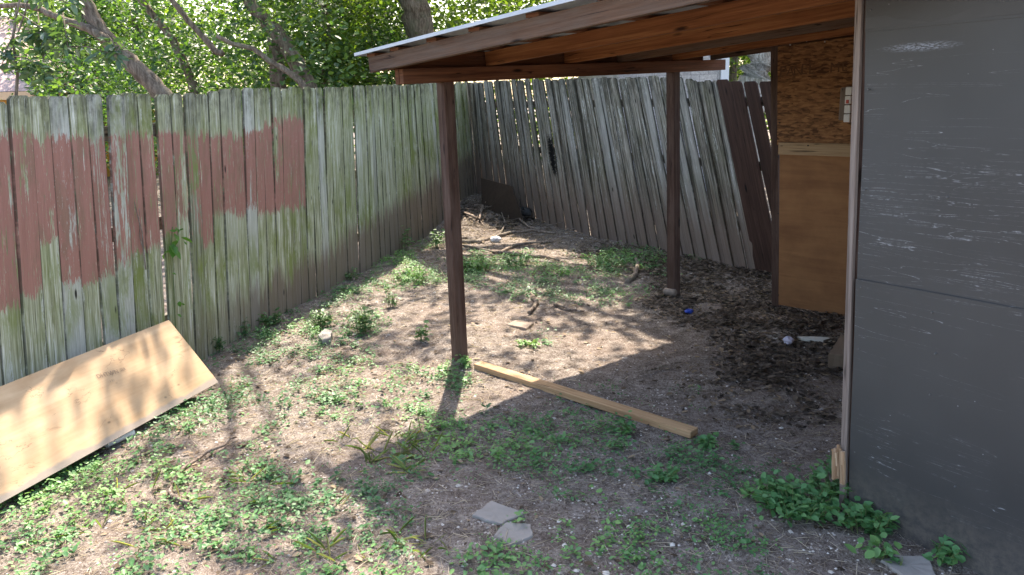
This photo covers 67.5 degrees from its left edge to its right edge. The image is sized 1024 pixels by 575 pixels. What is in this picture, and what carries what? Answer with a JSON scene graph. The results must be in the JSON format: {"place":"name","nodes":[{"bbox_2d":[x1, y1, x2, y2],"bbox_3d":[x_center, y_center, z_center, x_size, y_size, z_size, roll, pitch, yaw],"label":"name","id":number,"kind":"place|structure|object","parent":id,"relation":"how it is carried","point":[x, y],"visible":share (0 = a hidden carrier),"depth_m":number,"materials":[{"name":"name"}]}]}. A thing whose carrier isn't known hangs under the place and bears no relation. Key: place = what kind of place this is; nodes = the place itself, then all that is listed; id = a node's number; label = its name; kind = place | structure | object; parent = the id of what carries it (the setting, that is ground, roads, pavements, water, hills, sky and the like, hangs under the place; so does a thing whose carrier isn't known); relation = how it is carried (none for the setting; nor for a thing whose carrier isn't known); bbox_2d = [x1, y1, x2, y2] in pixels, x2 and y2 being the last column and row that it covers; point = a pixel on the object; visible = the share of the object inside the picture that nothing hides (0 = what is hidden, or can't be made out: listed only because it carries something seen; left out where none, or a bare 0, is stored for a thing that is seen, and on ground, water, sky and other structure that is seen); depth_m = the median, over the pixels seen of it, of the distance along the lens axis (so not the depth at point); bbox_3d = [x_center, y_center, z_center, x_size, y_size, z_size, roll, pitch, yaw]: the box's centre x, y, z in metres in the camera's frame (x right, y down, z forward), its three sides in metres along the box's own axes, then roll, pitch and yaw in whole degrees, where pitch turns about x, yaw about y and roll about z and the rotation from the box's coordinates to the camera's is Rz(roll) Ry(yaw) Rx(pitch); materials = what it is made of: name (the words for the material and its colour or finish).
{"place":"outdoors","nodes":[
{"label":"outdoors","id":0,"kind":"place"},
{"bbox_2d":[0,0,742,97],"label":"sky","id":1,"kind":"structure","parent":0,"point":[557,78],"materials":[{"name":"white"}]},
{"bbox_2d":[0,99,979,574],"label":"ground","id":2,"kind":"structure","parent":0,"point":[616,345],"depth_m":4.01,"materials":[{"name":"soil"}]},
{"bbox_2d":[0,0,131,94],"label":"tree sapling","id":3,"kind":"object","parent":2,"relation":"on","point":[45,39],"visible":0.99,"depth_m":5.96,"materials":[{"name":"green plant"}]},
{"bbox_2d":[0,0,143,108],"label":"tree","id":4,"kind":"object","parent":2,"relation":"on","point":[84,34],"visible":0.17,"depth_m":16.28,"materials":[{"name":"green plant"}]},
{"bbox_2d":[0,17,156,176],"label":"neighbour house","id":5,"kind":"structure","parent":2,"relation":"on","point":[5,88],"depth_m":17.45,"materials":[{"name":"white paint"}]},
{"bbox_2d":[0,0,185,159],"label":"tree","id":6,"kind":"object","parent":2,"relation":"on","point":[145,77],"visible":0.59,"depth_m":8.66,"materials":[{"name":"grey plant"}]},
{"bbox_2d":[0,320,217,503],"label":"plywood sheet","id":7,"kind":"object","parent":2,"relation":"on","point":[54,419],"visible":1,"depth_m":4.04,"materials":[{"name":"beige wood"}]},
{"bbox_2d":[105,430,134,446],"bbox_3d":[-2.107,0.805,4.111,0.046,0.048,0.155,6,16,30],"label":"plastic tube","id":8,"kind":"object","parent":2,"relation":"on","point":[123,437],"visible":0.59,"depth_m":4.10,"materials":[{"name":"white plastic"}]},
{"bbox_2d":[48,0,203,109],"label":"tree","id":9,"kind":"object","parent":2,"relation":"on","point":[137,27],"visible":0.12,"depth_m":17.74,"materials":[{"name":"green plant"}]},
{"bbox_2d":[127,443,174,461],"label":"fallen branch","id":10,"kind":"object","parent":2,"relation":"on","point":[139,455],"visible":0.78,"depth_m":3.91,"materials":[{"name":"beige wood"}]},
{"bbox_2d":[66,0,282,115],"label":"tree","id":11,"kind":"object","parent":2,"relation":"on","point":[152,13],"visible":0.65,"depth_m":12.47,"materials":[{"name":"green plant"}]},
{"bbox_2d":[167,436,236,504],"bbox_3d":[-1.526,0.877,3.758,0.163,0.043,0.707,-2,14,0],"label":"fallen branch","id":12,"kind":"object","parent":2,"relation":"on","point":[172,494],"visible":0.95,"depth_m":3.68,"materials":[{"name":"beige wood"}]},
{"bbox_2d":[0,10,408,180],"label":"undergrowth","id":13,"kind":"object","parent":2,"relation":"on","point":[88,72],"visible":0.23,"depth_m":12.81,"materials":[{"name":"green plant"}]},
{"bbox_2d":[210,336,225,352],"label":"weed plant","id":14,"kind":"object","parent":2,"relation":"on","point":[217,344],"visible":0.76,"depth_m":5.61,"materials":[{"name":"green plant"}]},
{"bbox_2d":[0,82,473,385],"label":"wooden fence","id":15,"kind":"object","parent":2,"relation":"on","point":[268,218],"visible":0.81,"depth_m":5.41,"materials":[{"name":"grey wood"}]},
{"bbox_2d":[134,202,145,269],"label":"dry vine","id":16,"kind":"object","parent":15,"relation":"attached to","point":[142,243],"visible":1,"depth_m":4.81,"materials":[{"name":"brown plant"}]},
{"bbox_2d":[162,227,191,327],"bbox_3d":[-2.235,0.035,5.176,0.123,0.895,0.231,1,15,13],"label":"climbing vine","id":17,"kind":"object","parent":15,"relation":"attached to","point":[173,251],"visible":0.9,"depth_m":5.08,"materials":[{"name":"green plant"}]},
{"bbox_2d":[236,317,250,335],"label":"weed plant","id":18,"kind":"object","parent":2,"relation":"on","point":[242,333],"visible":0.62,"depth_m":5.91,"materials":[{"name":"green plant"}]},
{"bbox_2d":[54,414,447,567],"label":"grass","id":19,"kind":"structure","parent":2,"relation":"on","point":[398,462],"depth_m":3.53,"materials":[{"name":"green plant"}]},
{"bbox_2d":[169,0,338,89],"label":"tree","id":20,"kind":"object","parent":2,"relation":"on","point":[290,73],"visible":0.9,"depth_m":10.53,"materials":[{"name":"green plant"}]},
{"bbox_2d":[256,307,282,327],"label":"weed plant","id":21,"kind":"object","parent":2,"relation":"on","point":[267,319],"visible":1,"depth_m":6.13,"materials":[{"name":"green plant"}]},
{"bbox_2d":[168,0,385,144],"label":"tree","id":22,"kind":"object","parent":2,"relation":"on","point":[276,79],"visible":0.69,"depth_m":11.40,"materials":[{"name":"green plant"}]},
{"bbox_2d":[304,305,331,324],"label":"weed plant","id":23,"kind":"object","parent":2,"relation":"on","point":[323,317],"visible":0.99,"depth_m":6.07,"materials":[{"name":"green plant"}]},
{"bbox_2d":[227,0,417,126],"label":"tree","id":24,"kind":"object","parent":2,"relation":"on","point":[348,4],"visible":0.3,"depth_m":12.80,"materials":[{"name":"green plant"}]},
{"bbox_2d":[318,329,332,345],"bbox_3d":[-1.404,0.385,5.760,0.103,0.079,0.283,-4,14,-8],"label":"rock","id":25,"kind":"object","parent":2,"relation":"on","point":[326,335],"visible":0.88,"depth_m":5.71,"materials":[{"name":"white stone"}]},
{"bbox_2d":[345,267,363,278],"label":"weed plant","id":26,"kind":"object","parent":2,"relation":"on","point":[348,274],"visible":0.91,"depth_m":7.64,"materials":[{"name":"green plant"}]},
{"bbox_2d":[346,303,377,334],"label":"weed plant","id":27,"kind":"object","parent":2,"relation":"on","point":[362,322],"visible":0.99,"depth_m":5.89,"materials":[{"name":"green plant"}]},
{"bbox_2d":[289,0,438,122],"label":"tree","id":28,"kind":"object","parent":2,"relation":"on","point":[388,26],"visible":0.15,"depth_m":14.16,"materials":[{"name":"green plant"}]},
{"bbox_2d":[0,0,770,175],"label":"woods","id":29,"kind":"object","parent":2,"relation":"on","point":[468,4],"visible":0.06,"depth_m":20.39,"materials":[{"name":"green plant"}]},
{"bbox_2d":[382,291,400,306],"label":"weed plant","id":30,"kind":"object","parent":2,"relation":"on","point":[392,302],"visible":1,"depth_m":6.56,"materials":[{"name":"green plant"}]},
{"bbox_2d":[400,228,415,249],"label":"weed plant","id":31,"kind":"object","parent":2,"relation":"on","point":[405,241],"visible":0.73,"depth_m":8.93,"materials":[{"name":"green plant"}]},
{"bbox_2d":[0,233,817,574],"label":"ground weeds","id":32,"kind":"object","parent":2,"relation":"on","point":[286,493],"visible":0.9,"depth_m":3.64,"materials":[{"name":"green plant"}]},
{"bbox_2d":[391,265,429,282],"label":"weed plant","id":33,"kind":"object","parent":2,"relation":"on","point":[418,272],"visible":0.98,"depth_m":7.55,"materials":[{"name":"green plant"}]},
{"bbox_2d":[414,320,432,341],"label":"weed plant","id":34,"kind":"object","parent":2,"relation":"on","point":[420,333],"visible":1,"depth_m":5.60,"materials":[{"name":"green plant"}]},
{"bbox_2d":[430,228,444,247],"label":"weed plant","id":35,"kind":"object","parent":2,"relation":"on","point":[436,239],"visible":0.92,"depth_m":9.09,"materials":[{"name":"green plant"}]},
{"bbox_2d":[316,0,565,185],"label":"tree","id":36,"kind":"object","parent":2,"relation":"on","point":[417,18],"visible":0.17,"depth_m":14.95,"materials":[{"name":"green plant"}]},
{"bbox_2d":[0,193,896,574],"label":"leaf litter","id":37,"kind":"object","parent":2,"relation":"on","point":[770,389],"visible":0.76,"depth_m":4.87,"materials":[{"name":"brown plant"}]},
{"bbox_2d":[455,354,470,366],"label":"weed plant","id":38,"kind":"object","parent":2,"relation":"on","point":[463,361],"visible":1,"depth_m":5.05,"materials":[{"name":"green plant"}]},
{"bbox_2d":[462,244,495,252],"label":"fallen branch","id":39,"kind":"object","parent":2,"relation":"on","point":[464,245],"visible":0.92,"depth_m":8.89,"materials":[{"name":"wood"}]},
{"bbox_2d":[0,195,960,574],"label":"dry straw","id":40,"kind":"object","parent":2,"relation":"on","point":[446,459],"visible":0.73,"depth_m":3.64,"materials":[{"name":"beige plant"}]},
{"bbox_2d":[463,253,497,272],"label":"weed plant","id":41,"kind":"object","parent":2,"relation":"on","point":[480,263],"visible":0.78,"depth_m":7.81,"materials":[{"name":"green plant"}]},
{"bbox_2d":[490,236,501,241],"bbox_3d":[-0.192,-0.588,9.223,0.136,0.091,0.093,-6,15,-14],"label":"paper cup","id":42,"kind":"object","parent":2,"relation":"on","point":[496,238],"visible":0.95,"depth_m":9.20,"materials":[{"name":"white paper"}]},
{"bbox_2d":[472,501,524,525],"bbox_3d":[-0.060,0.982,3.278,0.185,0.042,0.144,9,18,36],"label":"flagstone","id":43,"kind":"object","parent":2,"relation":"on","point":[491,512],"visible":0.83,"depth_m":3.27,"materials":[{"name":"grey stone"}]},
{"bbox_2d":[481,178,523,220],"bbox_3d":[-0.183,-1.210,10.549,0.135,0.521,0.981,-12,17,-34],"label":"corner board","id":44,"kind":"object","parent":2,"relation":"on","point":[498,197],"visible":0.79,"depth_m":10.52,"materials":[{"name":"brown wood"}]},
{"bbox_2d":[424,196,583,245],"bbox_3d":[-0.124,-0.973,10.214,1.924,0.415,2.768,-2,14,0],"label":"twig debris","id":45,"kind":"object","parent":2,"relation":"on","point":[485,206],"visible":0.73,"depth_m":10.05,"materials":[{"name":"brown plant"}]},
{"bbox_2d":[463,201,532,228],"bbox_3d":[-0.330,-1.095,10.684,0.720,0.358,2.035,-6,15,-14],"label":"fallen branch","id":46,"kind":"object","parent":45,"relation":"on","point":[480,215],"visible":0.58,"depth_m":10.38,"materials":[{"name":"wood"}]},
{"bbox_2d":[462,223,555,243],"bbox_3d":[-0.010,-0.648,9.493,0.809,0.098,1.045,7,17,31],"label":"fallen branch","id":47,"kind":"object","parent":2,"relation":"on","point":[479,241],"visible":0.92,"depth_m":9.63,"materials":[{"name":"wood"}]},
{"bbox_2d":[493,522,532,547],"bbox_3d":[0.013,1.010,3.129,0.167,0.040,0.152,-15,19,-41],"label":"flagstone","id":48,"kind":"object","parent":2,"relation":"on","point":[519,531],"visible":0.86,"depth_m":3.11,"materials":[{"name":"grey stone"}]},
{"bbox_2d":[504,250,533,267],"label":"weed plant","id":49,"kind":"object","parent":2,"relation":"on","point":[518,261],"visible":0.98,"depth_m":7.97,"materials":[{"name":"green plant"}]},
{"bbox_2d":[506,320,533,330],"bbox_3d":[0.079,0.299,5.989,0.209,0.038,0.163,10,18,38],"label":"pale rock","id":50,"kind":"object","parent":2,"relation":"on","point":[523,325],"visible":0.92,"depth_m":5.96,"materials":[{"name":"beige stone"}]},
{"bbox_2d":[497,240,552,253],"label":"fallen branch","id":51,"kind":"object","parent":2,"relation":"on","point":[521,244],"visible":0.98,"depth_m":9.05,"materials":[{"name":"wood"}]},
{"bbox_2d":[491,249,559,260],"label":"fallen branch","id":52,"kind":"object","parent":2,"relation":"on","point":[536,256],"visible":0.82,"depth_m":8.41,"materials":[{"name":"wood"}]},
{"bbox_2d":[520,207,531,218],"bbox_3d":[0.152,-1.025,10.478,0.250,0.180,0.228,-2,14,0],"label":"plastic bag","id":53,"kind":"object","parent":2,"relation":"on","point":[526,212],"visible":0.66,"depth_m":10.41,"materials":[{"name":"black plastic"}]},
{"bbox_2d":[516,338,539,348],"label":"weed plant","id":54,"kind":"object","parent":2,"relation":"on","point":[525,342],"visible":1,"depth_m":5.43,"materials":[{"name":"green plant"}]},
{"bbox_2d":[527,291,538,313],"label":"fallen branch","id":55,"kind":"object","parent":2,"relation":"on","point":[534,305],"visible":1,"depth_m":6.43,"materials":[{"name":"brown wood"}]},
{"bbox_2d":[554,302,583,311],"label":"fallen branch","id":56,"kind":"object","parent":2,"relation":"on","point":[566,307],"visible":1,"depth_m":6.29,"materials":[{"name":"wood"}]},
{"bbox_2d":[474,361,697,437],"bbox_3d":[0.356,0.629,4.489,1.624,0.040,0.074,12,20,43],"label":"lumber stud","id":57,"kind":"object","parent":2,"relation":"on","point":[657,421],"visible":1,"depth_m":4.36,"materials":[{"name":"brown wood"}]},
{"bbox_2d":[580,249,632,267],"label":"weed plant","id":58,"kind":"object","parent":2,"relation":"on","point":[586,258],"visible":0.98,"depth_m":7.87,"materials":[{"name":"green plant"}]},
{"bbox_2d":[465,75,771,273],"bbox_3d":[1.637,-1.381,8.454,0.221,1.982,8.277,-11,17,-31],"label":"wooden fence","id":59,"kind":"object","parent":2,"relation":"on","point":[612,206],"visible":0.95,"depth_m":8.72,"materials":[{"name":"grey wood"}]},
{"bbox_2d":[615,415,635,434],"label":"weed plant","id":60,"kind":"object","parent":2,"relation":"on","point":[629,425],"visible":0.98,"depth_m":3.99,"materials":[{"name":"green plant"}]},
{"bbox_2d":[624,257,639,282],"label":"fallen branch","id":61,"kind":"object","parent":2,"relation":"on","point":[632,277],"visible":0.98,"depth_m":7.37,"materials":[{"name":"wood"}]},
{"bbox_2d":[460,198,844,435],"bbox_3d":[1.199,-0.374,7.877,2.390,0.354,8.002,-6,15,-17],"label":"leaf mould","id":62,"kind":"object","parent":2,"relation":"on","point":[778,373],"visible":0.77,"depth_m":5.67,"materials":[{"name":"brown plant"}]},
{"bbox_2d":[578,56,729,190],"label":"neighbour house","id":63,"kind":"structure","parent":2,"relation":"on","point":[699,76],"depth_m":12.76,"materials":[{"name":"grey"}]},
{"bbox_2d":[646,463,679,482],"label":"weed plant","id":64,"kind":"object","parent":2,"relation":"on","point":[671,474],"visible":1,"depth_m":3.49,"materials":[{"name":"green plant"}]},
{"bbox_2d":[645,361,681,371],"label":"fallen branch","id":65,"kind":"object","parent":2,"relation":"on","point":[654,368],"visible":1,"depth_m":4.91,"materials":[{"name":"wood"}]},
{"bbox_2d":[663,288,676,295],"bbox_3d":[1.369,0.040,6.636,0.112,0.061,0.062,10,19,40],"label":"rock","id":66,"kind":"object","parent":2,"relation":"on","point":[669,291],"visible":1,"depth_m":6.61,"materials":[{"name":"grey stone"}]},
{"bbox_2d":[354,0,1023,574],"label":"garden shed","id":67,"kind":"structure","parent":2,"relation":"on","point":[898,182],"depth_m":2.91,"materials":[{"name":"brown wood"}]},
{"bbox_2d":[685,309,692,313],"bbox_3d":[1.408,0.190,6.085,0.078,0.044,0.052,-2,14,0],"label":"plastic wrapper","id":68,"kind":"object","parent":2,"relation":"on","point":[689,311],"visible":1,"depth_m":6.07,"materials":[{"name":"blue plastic"}]},
{"bbox_2d":[694,432,718,450],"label":"weed plant","id":69,"kind":"object","parent":2,"relation":"on","point":[703,439],"visible":0.96,"depth_m":3.80,"materials":[{"name":"green plant"}]},
{"bbox_2d":[728,52,770,206],"bbox_3d":[5.096,-4.666,11.685,4.880,6.248,4.376,-2,14,0],"label":"tree","id":70,"kind":"object","parent":2,"relation":"on","point":[757,69],"visible":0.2,"depth_m":10.00,"materials":[{"name":"grey plant"}]},
{"bbox_2d":[729,55,770,80],"bbox_3d":[4.699,-4.824,16.455,4.187,6.236,4.179,-2,14,0],"label":"tree","id":71,"kind":"object","parent":2,"relation":"on","point":[733,68],"visible":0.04,"depth_m":16.32,"materials":[{"name":"green plant"}]},
{"bbox_2d":[736,478,769,501],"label":"weed plant","id":72,"kind":"object","parent":2,"relation":"on","point":[759,484],"visible":0.57,"depth_m":3.33,"materials":[{"name":"green plant"}]},
{"bbox_2d":[782,336,793,343],"bbox_3d":[1.892,0.362,5.240,0.067,0.066,0.063,11,19,42],"label":"paper wad","id":73,"kind":"object","parent":2,"relation":"on","point":[788,340],"visible":0.95,"depth_m":5.22,"materials":[{"name":"white paper"}]},
{"bbox_2d":[751,469,839,527],"bbox_3d":[1.178,0.894,3.190,0.347,0.140,0.354,-2,14,0],"label":"weed plant","id":74,"kind":"object","parent":2,"relation":"on","point":[777,493],"visible":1,"depth_m":3.18,"materials":[{"name":"green plant"}]},
{"bbox_2d":[799,336,830,341],"bbox_3d":[2.061,0.351,5.218,0.225,0.036,0.083,2,15,16],"label":"crumpled paper","id":75,"kind":"object","parent":2,"relation":"on","point":[809,338],"visible":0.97,"depth_m":5.20,"materials":[{"name":"white paper"}]},
{"bbox_2d":[797,459,851,507],"bbox_3d":[1.385,0.848,3.300,0.288,0.164,0.288,-10,16,-28],"label":"weed plant","id":76,"kind":"object","parent":2,"relation":"on","point":[819,473],"visible":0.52,"depth_m":3.28,"materials":[{"name":"green plant"}]},
{"bbox_2d":[823,448,833,475],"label":"weed plant","id":77,"kind":"object","parent":2,"relation":"on","point":[828,460],"visible":0.2,"depth_m":3.53,"materials":[{"name":"green plant"}]},
{"bbox_2d":[828,335,843,369],"bbox_3d":[2.139,0.426,4.932,0.120,0.120,0.441,7,17,31],"label":"flat rock","id":78,"kind":"object","parent":2,"relation":"on","point":[836,357],"visible":0.53,"depth_m":4.78,"materials":[{"name":"grey stone"}]},
{"bbox_2d":[833,496,901,540],"bbox_3d":[1.422,0.913,3.078,0.248,0.129,0.222,4,15,22],"label":"weed plant","id":79,"kind":"object","parent":2,"relation":"on","point":[867,517],"visible":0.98,"depth_m":3.04,"materials":[{"name":"green plant"}]},
{"bbox_2d":[844,532,901,562],"bbox_3d":[1.345,0.981,2.876,0.195,0.081,0.130,-2,14,0],"label":"weed plant","id":80,"kind":"object","parent":2,"relation":"on","point":[872,552],"visible":1,"depth_m":2.87,"materials":[{"name":"green plant"}]},
{"bbox_2d":[880,554,935,574],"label":"flagstone","id":81,"kind":"object","parent":2,"relation":"on","point":[916,565],"visible":0.87,"depth_m":2.81,"materials":[{"name":"grey stone"}]},
{"bbox_2d":[886,546,902,565],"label":"weed plant","id":82,"kind":"object","parent":81,"relation":"on","point":[895,559],"visible":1,"depth_m":2.83,"materials":[{"name":"green plant"}]},
{"bbox_2d":[922,535,970,566],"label":"weed plant","id":83,"kind":"object","parent":2,"relation":"on","point":[954,557],"visible":0.97,"depth_m":2.83,"materials":[{"name":"green plant"}]}
]}

